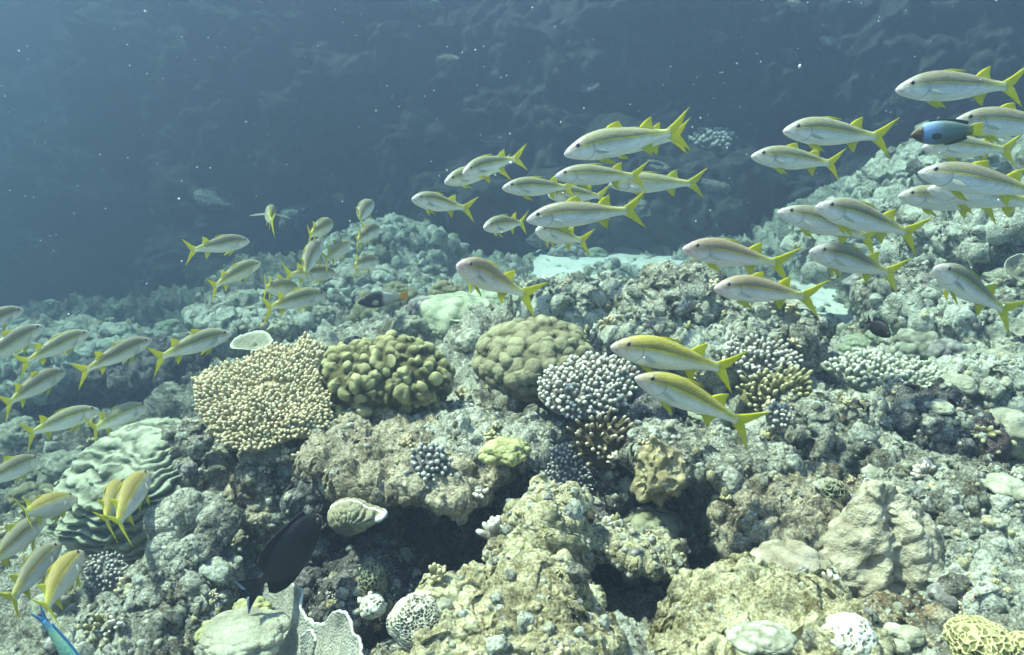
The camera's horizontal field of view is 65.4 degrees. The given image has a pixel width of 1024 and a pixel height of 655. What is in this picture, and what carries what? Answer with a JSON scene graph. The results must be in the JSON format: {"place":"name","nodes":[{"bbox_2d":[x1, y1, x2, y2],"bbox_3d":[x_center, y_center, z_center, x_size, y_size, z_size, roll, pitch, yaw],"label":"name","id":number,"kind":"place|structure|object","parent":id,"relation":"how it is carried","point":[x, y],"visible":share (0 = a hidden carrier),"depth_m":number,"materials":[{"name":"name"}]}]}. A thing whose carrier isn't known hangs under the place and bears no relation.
{"place":"outdoors","nodes":[
{"label":"outdoors","id":0,"kind":"place"},
{"bbox_2d":[0,517,46,568],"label":"goatfish","id":1,"kind":"object","parent":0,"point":[22,534],"visible":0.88,"depth_m":1.92,"materials":[{"name":"white"}]},
{"bbox_2d":[0,543,61,621],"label":"goatfish","id":2,"kind":"object","parent":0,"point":[36,564],"visible":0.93,"depth_m":1.85,"materials":[{"name":"white"}]},
{"bbox_2d":[0,368,66,422],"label":"goatfish","id":3,"kind":"object","parent":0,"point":[38,382],"visible":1,"depth_m":2.31,"materials":[{"name":"yellow"}]},
{"bbox_2d":[11,491,76,528],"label":"goatfish","id":4,"kind":"object","parent":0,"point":[57,504],"visible":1,"depth_m":1.87,"materials":[{"name":"yellow"}]},
{"bbox_2d":[10,329,89,379],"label":"goatfish","id":5,"kind":"object","parent":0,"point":[64,342],"visible":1,"depth_m":2.37,"materials":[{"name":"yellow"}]},
{"bbox_2d":[32,550,84,631],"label":"goatfish","id":6,"kind":"object","parent":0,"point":[63,572],"visible":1,"depth_m":1.66,"materials":[{"name":"yellow"}]},
{"bbox_2d":[18,405,98,450],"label":"goatfish","id":7,"kind":"object","parent":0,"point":[72,418],"visible":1,"depth_m":2.20,"materials":[{"name":"yellow"}]},
{"bbox_2d":[71,336,151,390],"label":"goatfish","id":8,"kind":"object","parent":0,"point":[124,350],"visible":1,"depth_m":2.37,"materials":[{"name":"yellow"}]},
{"bbox_2d":[102,470,151,546],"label":"goatfish","id":9,"kind":"object","parent":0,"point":[133,490],"visible":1,"depth_m":1.76,"materials":[{"name":"yellow"}]},
{"bbox_2d":[147,328,231,376],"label":"goatfish","id":10,"kind":"object","parent":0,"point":[202,341],"visible":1,"depth_m":2.32,"materials":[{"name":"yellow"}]},
{"bbox_2d":[234,512,321,613],"bbox_3d":[-0.426,0.434,1.515,0.052,0.122,0.220,4,32,23],"label":"surgeonfish","id":11,"kind":"object","parent":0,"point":[286,553],"visible":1,"depth_m":1.50,"materials":[{"name":"black"}]},
{"bbox_2d":[456,257,548,319],"bbox_3d":[-0.030,-0.101,1.756,0.092,0.097,0.296,18,-2,28],"label":"goatfish","id":12,"kind":"object","parent":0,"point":[477,273],"visible":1,"depth_m":1.73,"materials":[{"name":"white"}]},
{"bbox_2d":[0,0,1023,306],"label":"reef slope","id":13,"kind":"structure","parent":0,"point":[166,106],"depth_m":8.16,"materials":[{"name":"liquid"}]},
{"bbox_2d":[1,0,1022,445],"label":"drifting particles","id":14,"kind":"object","parent":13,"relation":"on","point":[447,170],"visible":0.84,"depth_m":2.13,"materials":[{"name":"white"}]},
{"bbox_2d":[0,135,1023,654],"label":"reef bed","id":15,"kind":"object","parent":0,"point":[28,635],"visible":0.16,"depth_m":2.77,"materials":[{"name":"stone"}]},
{"bbox_2d":[0,314,170,407],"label":"reef rock","id":16,"kind":"object","parent":15,"relation":"on","point":[103,336],"visible":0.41,"depth_m":5.20,"materials":[{"name":"stone"}]},
{"bbox_2d":[82,551,128,591],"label":"branching coral","id":17,"kind":"object","parent":15,"relation":"on","point":[102,571],"visible":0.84,"depth_m":1.79},
{"bbox_2d":[43,417,183,566],"bbox_3d":[-1.010,0.460,2.244,0.508,0.416,0.589,0,15,0],"label":"coral","id":18,"kind":"object","parent":15,"relation":"on","point":[100,464],"visible":0.47,"depth_m":2.02},
{"bbox_2d":[83,402,148,441],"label":"goatfish","id":19,"kind":"object","parent":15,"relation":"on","point":[127,413],"visible":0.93,"depth_m":2.32,"materials":[{"name":"white"}]},
{"bbox_2d":[69,333,213,402],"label":"reef rock","id":20,"kind":"object","parent":15,"relation":"on","point":[135,378],"visible":0.41,"depth_m":4.60,"materials":[{"name":"stone"}]},
{"bbox_2d":[72,602,225,654],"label":"reef rock","id":21,"kind":"object","parent":15,"relation":"on","point":[151,631],"visible":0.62,"depth_m":1.59,"materials":[{"name":"stone"}]},
{"bbox_2d":[95,552,244,635],"bbox_3d":[-0.746,0.583,1.763,0.282,0.151,0.336,0,15,0],"label":"reef rock","id":22,"kind":"object","parent":21,"relation":"on","point":[147,593],"visible":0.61,"depth_m":1.68,"materials":[{"name":"stone"}]},
{"bbox_2d":[141,487,245,581],"bbox_3d":[-0.744,0.475,1.822,0.219,0.177,0.234,10,18,32],"label":"coral","id":23,"kind":"object","parent":22,"relation":"on","point":[190,529],"visible":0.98,"depth_m":1.79},
{"bbox_2d":[161,415,238,493],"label":"reef rock","id":24,"kind":"object","parent":15,"relation":"on","point":[218,467],"visible":0.28,"depth_m":2.06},
{"bbox_2d":[198,606,291,654],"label":"sheet coral","id":25,"kind":"object","parent":15,"relation":"on","point":[254,631],"visible":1,"depth_m":1.42},
{"bbox_2d":[181,288,337,358],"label":"reef rock","id":26,"kind":"object","parent":15,"relation":"on","point":[231,315],"visible":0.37,"depth_m":4.40,"materials":[{"name":"stone"}]},
{"bbox_2d":[221,439,307,552],"bbox_3d":[-0.587,0.396,2.021,0.272,0.341,0.330,0,15,0],"label":"rock pillar","id":27,"kind":"object","parent":15,"relation":"on","point":[238,483],"visible":0.36,"depth_m":1.90,"materials":[{"name":"stone"}]},
{"bbox_2d":[191,331,336,451],"bbox_3d":[-0.603,0.237,1.962,0.322,0.393,0.277,-6,16,-23],"label":"table coral","id":28,"kind":"object","parent":27,"relation":"on","point":[269,397],"visible":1,"depth_m":1.94},
{"bbox_2d":[262,583,363,654],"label":"leaf coral","id":29,"kind":"object","parent":15,"relation":"on","point":[335,633],"visible":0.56,"depth_m":1.45},
{"bbox_2d":[293,532,428,642],"bbox_3d":[-0.334,0.551,1.738,0.324,0.156,0.366,0,15,0],"label":"reef rock","id":30,"kind":"object","parent":15,"relation":"on","point":[308,579],"visible":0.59,"depth_m":1.68,"materials":[{"name":"stone"}]},
{"bbox_2d":[295,262,436,314],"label":"reef rock","id":31,"kind":"object","parent":15,"relation":"on","point":[344,285],"visible":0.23,"depth_m":4.80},
{"bbox_2d":[319,330,455,419],"bbox_3d":[-0.336,0.138,2.089,0.361,0.245,0.338,-6,16,-20],"label":"lobed coral","id":32,"kind":"object","parent":15,"relation":"on","point":[387,372],"visible":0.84,"depth_m":1.98},
{"bbox_2d":[319,212,468,277],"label":"reef rock","id":33,"kind":"object","parent":15,"relation":"on","point":[396,247],"visible":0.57,"depth_m":6.19,"materials":[{"name":"stone"}]},
{"bbox_2d":[292,410,519,522],"bbox_3d":[-0.239,0.307,1.847,0.517,0.150,0.491,0,15,0],"label":"rock ledge","id":34,"kind":"object","parent":15,"relation":"on","point":[363,473],"visible":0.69,"depth_m":1.72,"materials":[{"name":"stone"}]},
{"bbox_2d":[327,497,387,535],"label":"fan coral","id":35,"kind":"object","parent":34,"relation":"on","point":[347,516],"visible":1,"depth_m":1.59},
{"bbox_2d":[403,442,453,522],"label":"branching coral","id":36,"kind":"object","parent":34,"relation":"on","point":[429,461],"visible":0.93,"depth_m":1.67},
{"bbox_2d":[425,407,572,476],"bbox_3d":[-0.058,0.273,1.888,0.349,0.132,0.333,7,16,23],"label":"rock ledge","id":37,"kind":"object","parent":34,"relation":"on","point":[546,434],"visible":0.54,"depth_m":1.87,"materials":[{"name":"stone"}]},
{"bbox_2d":[477,436,531,466],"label":"crust coral","id":38,"kind":"object","parent":34,"relation":"on","point":[508,451],"visible":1,"depth_m":1.64},
{"bbox_2d":[416,291,498,341],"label":"dome coral","id":39,"kind":"object","parent":15,"relation":"on","point":[433,312],"visible":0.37,"depth_m":2.98},
{"bbox_2d":[407,483,511,547],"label":"cave rock","id":40,"kind":"object","parent":15,"relation":"on","point":[441,533],"visible":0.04,"depth_m":2.04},
{"bbox_2d":[392,548,629,654],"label":"boulder","id":41,"kind":"object","parent":15,"relation":"on","point":[559,608],"visible":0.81,"depth_m":1.21,"materials":[{"name":"stone"}]},
{"bbox_2d":[386,591,441,650],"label":"brain coral","id":42,"kind":"object","parent":41,"relation":"on","point":[410,614],"visible":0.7,"depth_m":1.24},
{"bbox_2d":[0,120,1023,654],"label":"coral rubble","id":43,"kind":"object","parent":15,"relation":"on","point":[216,569],"visible":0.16,"depth_m":1.88,"materials":[{"name":"stone"}]},
{"bbox_2d":[0,221,1023,654],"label":"coral nubs","id":44,"kind":"object","parent":15,"relation":"on","point":[668,425],"visible":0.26,"depth_m":1.76,"materials":[{"name":"stone"}]},
{"bbox_2d":[279,444,368,566],"bbox_3d":[-0.432,0.457,1.876,0.189,0.418,0.339,0,15,0],"label":"rock column","id":45,"kind":"object","parent":44,"relation":"on","point":[308,497],"visible":0.18,"depth_m":1.74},
{"bbox_2d":[820,346,957,393],"bbox_3d":[1.085,0.243,2.280,0.435,0.352,0.204,0,15,0],"label":"table coral","id":46,"kind":"object","parent":44,"relation":"on","point":[864,370],"visible":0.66,"depth_m":2.23},
{"bbox_2d":[0,162,1023,654],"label":"coral tufts","id":47,"kind":"object","parent":15,"relation":"on","point":[493,526],"visible":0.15,"depth_m":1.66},
{"bbox_2d":[3,223,1023,654],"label":"coral nubs","id":48,"kind":"object","parent":15,"relation":"on","point":[971,445],"visible":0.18,"depth_m":1.76,"materials":[{"name":"stone"}]},
{"bbox_2d":[6,211,1021,654],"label":"coral rubble","id":49,"kind":"object","parent":15,"relation":"on","point":[710,475],"visible":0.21,"depth_m":1.70,"materials":[{"name":"stone"}]},
{"bbox_2d":[4,229,1023,648],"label":"coral rubble","id":50,"kind":"object","parent":15,"relation":"on","point":[574,491],"visible":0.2,"depth_m":1.72,"materials":[{"name":"stone"}]},
{"bbox_2d":[14,211,1019,636],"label":"coral tufts","id":51,"kind":"object","parent":15,"relation":"on","point":[436,571],"visible":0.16,"depth_m":1.87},
{"bbox_2d":[15,137,1023,654],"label":"coral nubs","id":52,"kind":"object","parent":15,"relation":"on","point":[937,593],"visible":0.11,"depth_m":1.70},
{"bbox_2d":[16,208,1023,654],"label":"coral rubble","id":53,"kind":"object","parent":15,"relation":"on","point":[492,542],"visible":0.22,"depth_m":1.77,"materials":[{"name":"stone"}]},
{"bbox_2d":[17,152,1023,647],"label":"coral nubs","id":54,"kind":"object","parent":15,"relation":"on","point":[869,470],"visible":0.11,"depth_m":1.94,"materials":[{"name":"stone"}]},
{"bbox_2d":[472,315,595,401],"bbox_3d":[0.065,0.083,2.196,0.348,0.228,0.352,0,15,0],"label":"dome coral","id":55,"kind":"object","parent":15,"relation":"on","point":[515,359],"visible":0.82,"depth_m":2.08},
{"bbox_2d":[482,474,595,572],"bbox_3d":[0.052,0.433,1.554,0.227,0.280,0.307,0,15,0],"label":"reef rock","id":56,"kind":"object","parent":15,"relation":"on","point":[540,512],"visible":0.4,"depth_m":1.46,"materials":[{"name":"stone"}]},
{"bbox_2d":[510,270,628,329],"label":"reef rock","id":57,"kind":"object","parent":15,"relation":"on","point":[598,299],"visible":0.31,"depth_m":2.58,"materials":[{"name":"stone"}]},
{"bbox_2d":[537,351,639,437],"bbox_3d":[0.186,0.199,1.933,0.252,0.261,0.157,0,15,0],"label":"branching coral","id":58,"kind":"object","parent":15,"relation":"on","point":[587,385],"visible":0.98,"depth_m":1.90},
{"bbox_2d":[510,441,667,576],"bbox_3d":[0.174,0.415,1.881,0.373,0.292,0.310,0,15,0],"label":"reef rock","id":59,"kind":"object","parent":15,"relation":"on","point":[520,485],"visible":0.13,"depth_m":1.78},
{"bbox_2d":[533,441,597,489],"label":"branching coral","id":60,"kind":"object","parent":59,"relation":"on","point":[563,465],"visible":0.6,"depth_m":1.77},
{"bbox_2d":[588,308,678,373],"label":"reef rock","id":61,"kind":"object","parent":15,"relation":"on","point":[602,342],"visible":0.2,"depth_m":2.31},
{"bbox_2d":[580,382,687,424],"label":"reef rock","id":62,"kind":"object","parent":15,"relation":"on","point":[653,407],"visible":0.19,"depth_m":1.91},
{"bbox_2d":[590,523,689,582],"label":"reef rock","id":63,"kind":"object","parent":15,"relation":"on","point":[626,562],"visible":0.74,"depth_m":1.53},
{"bbox_2d":[621,504,683,537],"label":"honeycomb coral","id":64,"kind":"object","parent":15,"relation":"on","point":[654,516],"visible":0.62,"depth_m":1.72},
{"bbox_2d":[612,257,730,325],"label":"reef rock","id":65,"kind":"object","parent":15,"relation":"on","point":[688,285],"visible":0.3,"depth_m":2.50,"materials":[{"name":"stone"}]},
{"bbox_2d":[670,318,743,389],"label":"reef rock","id":66,"kind":"object","parent":15,"relation":"on","point":[702,334],"visible":0.29,"depth_m":2.32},
{"bbox_2d":[615,417,805,495],"bbox_3d":[0.436,0.283,1.763,0.423,0.141,0.270,0,15,0],"label":"rock slab","id":67,"kind":"object","parent":15,"relation":"on","point":[731,478],"visible":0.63,"depth_m":1.71,"materials":[{"name":"stone"}]},
{"bbox_2d":[630,435,685,506],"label":"lump coral","id":68,"kind":"object","parent":67,"relation":"on","point":[659,469],"visible":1,"depth_m":1.62},
{"bbox_2d":[717,333,803,380],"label":"branching coral","id":69,"kind":"object","parent":15,"relation":"on","point":[761,355],"visible":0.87,"depth_m":2.23},
{"bbox_2d":[646,551,896,654],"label":"boulder","id":70,"kind":"object","parent":15,"relation":"on","point":[762,590],"visible":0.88,"depth_m":1.26,"materials":[{"name":"stone"}]},
{"bbox_2d":[726,621,797,654],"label":"dome coral","id":71,"kind":"object","parent":70,"relation":"on","point":[761,637],"visible":1,"depth_m":1.13},
{"bbox_2d":[820,612,876,654],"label":"brain coral","id":72,"kind":"object","parent":70,"relation":"on","point":[854,632],"visible":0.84,"depth_m":1.14},
{"bbox_2d":[735,363,813,411],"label":"branching coral","id":73,"kind":"object","parent":15,"relation":"on","point":[758,390],"visible":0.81,"depth_m":2.08},
{"bbox_2d":[715,299,836,375],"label":"reef rock","id":74,"kind":"object","parent":15,"relation":"on","point":[765,323],"visible":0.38,"depth_m":2.39,"materials":[{"name":"stone"}]},
{"bbox_2d":[694,456,867,561],"bbox_3d":[0.620,0.453,1.738,0.444,0.326,0.417,0,15,0],"label":"reef rock","id":75,"kind":"object","parent":15,"relation":"on","point":[812,517],"visible":0.41,"depth_m":1.60,"materials":[{"name":"stone"}]},
{"bbox_2d":[750,538,839,576],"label":"dome coral","id":76,"kind":"object","parent":15,"relation":"on","point":[791,555],"visible":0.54,"depth_m":1.46},
{"bbox_2d":[745,388,921,477],"bbox_3d":[0.802,0.293,2.006,0.447,0.260,0.427,0,15,0],"label":"reef rock","id":77,"kind":"object","parent":15,"relation":"on","point":[817,424],"visible":0.48,"depth_m":1.91,"materials":[{"name":"stone"}]},
{"bbox_2d":[779,196,898,291],"bbox_3d":[1.932,-0.453,4.481,0.810,0.578,0.779,8,17,27],"label":"reef rock","id":78,"kind":"object","parent":15,"relation":"on","point":[798,260],"visible":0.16,"depth_m":4.37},
{"bbox_2d":[819,480,944,597],"bbox_3d":[0.699,0.428,1.557,0.261,0.285,0.216,0,15,0],"label":"pinnacle coral","id":79,"kind":"object","parent":15,"relation":"on","point":[879,536],"visible":0.72,"depth_m":1.49},
{"bbox_2d":[849,260,935,326],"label":"reef rock","id":80,"kind":"object","parent":15,"relation":"on","point":[906,279],"visible":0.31,"depth_m":3.04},
{"bbox_2d":[855,591,956,646],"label":"reef rock","id":81,"kind":"object","parent":15,"relation":"on","point":[931,612],"visible":0.24,"depth_m":1.37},
{"bbox_2d":[889,328,940,359],"bbox_3d":[1.414,0.066,2.777,0.185,0.126,0.167,2,22,-5],"label":"coral head","id":82,"kind":"object","parent":15,"relation":"on","point":[909,343],"visible":0.73,"depth_m":2.73},
{"bbox_2d":[844,136,1012,198],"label":"reef rock","id":83,"kind":"object","parent":15,"relation":"on","point":[861,183],"visible":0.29,"depth_m":4.68,"materials":[{"name":"stone"}]},
{"bbox_2d":[865,195,1023,276],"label":"reef rock","id":84,"kind":"object","parent":15,"relation":"on","point":[994,239],"visible":0.4,"depth_m":3.08,"materials":[{"name":"stone"}]},
{"bbox_2d":[872,450,1023,549],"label":"reef rock","id":85,"kind":"object","parent":15,"relation":"on","point":[939,502],"visible":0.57,"depth_m":1.63,"materials":[{"name":"stone"}]},
{"bbox_2d":[872,279,1023,342],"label":"reef rock","id":86,"kind":"object","parent":15,"relation":"on","point":[960,319],"visible":0.48,"depth_m":2.77,"materials":[{"name":"stone"}]},
{"bbox_2d":[886,377,1015,463],"bbox_3d":[1.071,0.275,2.041,0.407,0.284,0.363,0,15,0],"label":"reef rock","id":87,"kind":"object","parent":15,"relation":"on","point":[904,423],"visible":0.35,"depth_m":1.92,"materials":[{"name":"stone"}]},
{"bbox_2d":[913,532,1023,618],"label":"reef rock","id":88,"kind":"object","parent":15,"relation":"on","point":[982,553],"visible":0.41,"depth_m":1.44,"materials":[{"name":"stone"}]},
{"bbox_2d":[931,351,1023,411],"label":"reef rock","id":89,"kind":"object","parent":15,"relation":"on","point":[1013,397],"visible":0.38,"depth_m":2.25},
{"bbox_2d":[942,615,1019,654],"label":"brain coral","id":90,"kind":"object","parent":15,"relation":"on","point":[971,635],"visible":0.99,"depth_m":1.20},
{"bbox_2d":[502,176,573,200],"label":"goatfish","id":91,"kind":"object","parent":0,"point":[526,187],"visible":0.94,"depth_m":2.46,"materials":[{"name":"white"}]},
{"bbox_2d":[526,190,646,233],"bbox_3d":[0.169,-0.258,1.800,0.275,0.090,0.050,-4,15,2],"label":"goatfish","id":92,"kind":"object","parent":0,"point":[571,212],"visible":1,"depth_m":1.79,"materials":[{"name":"white"}]},
{"bbox_2d":[566,406,633,468],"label":"branching coral","id":93,"kind":"object","parent":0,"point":[598,442],"visible":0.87,"depth_m":1.76},
{"bbox_2d":[554,161,648,189],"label":"goatfish","id":94,"kind":"object","parent":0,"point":[582,175],"visible":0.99,"depth_m":2.22,"materials":[{"name":"white"}]},
{"bbox_2d":[564,108,691,163],"bbox_3d":[0.256,-0.412,1.750,0.302,0.099,0.055,-12,16,-11],"label":"goatfish","id":95,"kind":"object","parent":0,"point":[614,139],"visible":1,"depth_m":1.73,"materials":[{"name":"white"}]},
{"bbox_2d":[609,168,706,199],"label":"goatfish","id":96,"kind":"object","parent":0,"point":[653,181],"visible":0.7,"depth_m":2.35,"materials":[{"name":"white"}]},
{"bbox_2d":[610,335,748,393],"bbox_3d":[0.310,0.056,1.509,0.284,0.093,0.051,12,12,-22],"label":"goatfish","id":97,"kind":"object","parent":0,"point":[666,353],"visible":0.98,"depth_m":1.49,"materials":[{"name":"gold"}]},
{"bbox_2d":[531,249,852,324],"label":"sand","id":98,"kind":"structure","parent":0,"point":[819,297],"depth_m":6.44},
{"bbox_2d":[634,372,770,449],"bbox_3d":[0.346,0.138,1.491,0.272,0.089,0.065,23,11,-20],"label":"goatfish","id":99,"kind":"object","parent":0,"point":[666,389],"visible":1,"depth_m":1.48,"materials":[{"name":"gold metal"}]},
{"bbox_2d":[682,237,801,278],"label":"goatfish","id":100,"kind":"object","parent":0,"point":[712,252],"visible":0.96,"depth_m":1.75,"materials":[{"name":"white"}]},
{"bbox_2d":[713,272,828,317],"bbox_3d":[0.548,-0.078,1.710,0.272,0.089,0.065,4,14,-25],"label":"goatfish","id":101,"kind":"object","parent":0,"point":[742,290],"visible":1,"depth_m":1.70,"materials":[{"name":"white"}]},
{"bbox_2d":[751,143,845,180],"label":"goatfish","id":102,"kind":"object","parent":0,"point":[779,158],"visible":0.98,"depth_m":2.07,"materials":[{"name":"yellow"}]},
{"bbox_2d":[777,205,875,252],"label":"goatfish","id":103,"kind":"object","parent":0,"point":[806,219],"visible":0.73,"depth_m":1.98,"materials":[{"name":"white"}]},
{"bbox_2d":[783,116,899,158],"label":"goatfish","id":104,"kind":"object","parent":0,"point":[813,133],"visible":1,"depth_m":1.84,"materials":[{"name":"white"}]},
{"bbox_2d":[809,242,910,295],"bbox_3d":[0.824,-0.156,1.909,0.301,0.099,0.055,12,9,-26],"label":"goatfish","id":105,"kind":"object","parent":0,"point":[833,257],"visible":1,"depth_m":1.88,"materials":[{"name":"white"}]},
{"bbox_2d":[815,198,932,255],"bbox_3d":[0.811,-0.244,1.810,0.301,0.098,0.054,12,12,-20],"label":"goatfish","id":106,"kind":"object","parent":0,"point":[845,214],"visible":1,"depth_m":1.79,"materials":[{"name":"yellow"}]},
{"bbox_2d":[910,119,982,144],"bbox_3d":[0.873,-0.393,1.600,0.156,0.053,0.032,-6,16,-6],"label":"wrasse","id":107,"kind":"object","parent":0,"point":[942,131],"visible":1,"depth_m":1.59,"materials":[{"name":"blue"}]},
{"bbox_2d":[898,185,996,225],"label":"goatfish","id":108,"kind":"object","parent":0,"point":[923,199],"visible":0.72,"depth_m":1.98,"materials":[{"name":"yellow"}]},
{"bbox_2d":[895,66,1023,108],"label":"goatfish","id":109,"kind":"object","parent":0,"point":[949,84],"visible":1,"depth_m":1.69,"materials":[{"name":"white"}]},
{"bbox_2d":[918,160,1023,206],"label":"goatfish","id":110,"kind":"object","parent":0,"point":[957,179],"visible":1,"depth_m":1.68,"materials":[{"name":"yellow"}]},
{"bbox_2d":[922,135,1020,167],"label":"goatfish","id":111,"kind":"object","parent":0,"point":[969,146],"visible":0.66,"depth_m":1.99,"materials":[{"name":"white"}]},
{"bbox_2d":[927,185,1023,217],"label":"goatfish","id":112,"kind":"object","parent":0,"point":[981,201],"visible":0.4,"depth_m":1.85,"materials":[{"name":"yellow"}]},
{"bbox_2d":[932,263,1023,335],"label":"goatfish","id":113,"kind":"object","parent":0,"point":[954,280],"visible":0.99,"depth_m":1.74,"materials":[{"name":"white"}]},
{"bbox_2d":[956,102,1023,142],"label":"goatfish","id":114,"kind":"object","parent":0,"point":[1007,119],"visible":0.79,"depth_m":1.73,"materials":[{"name":"white"}]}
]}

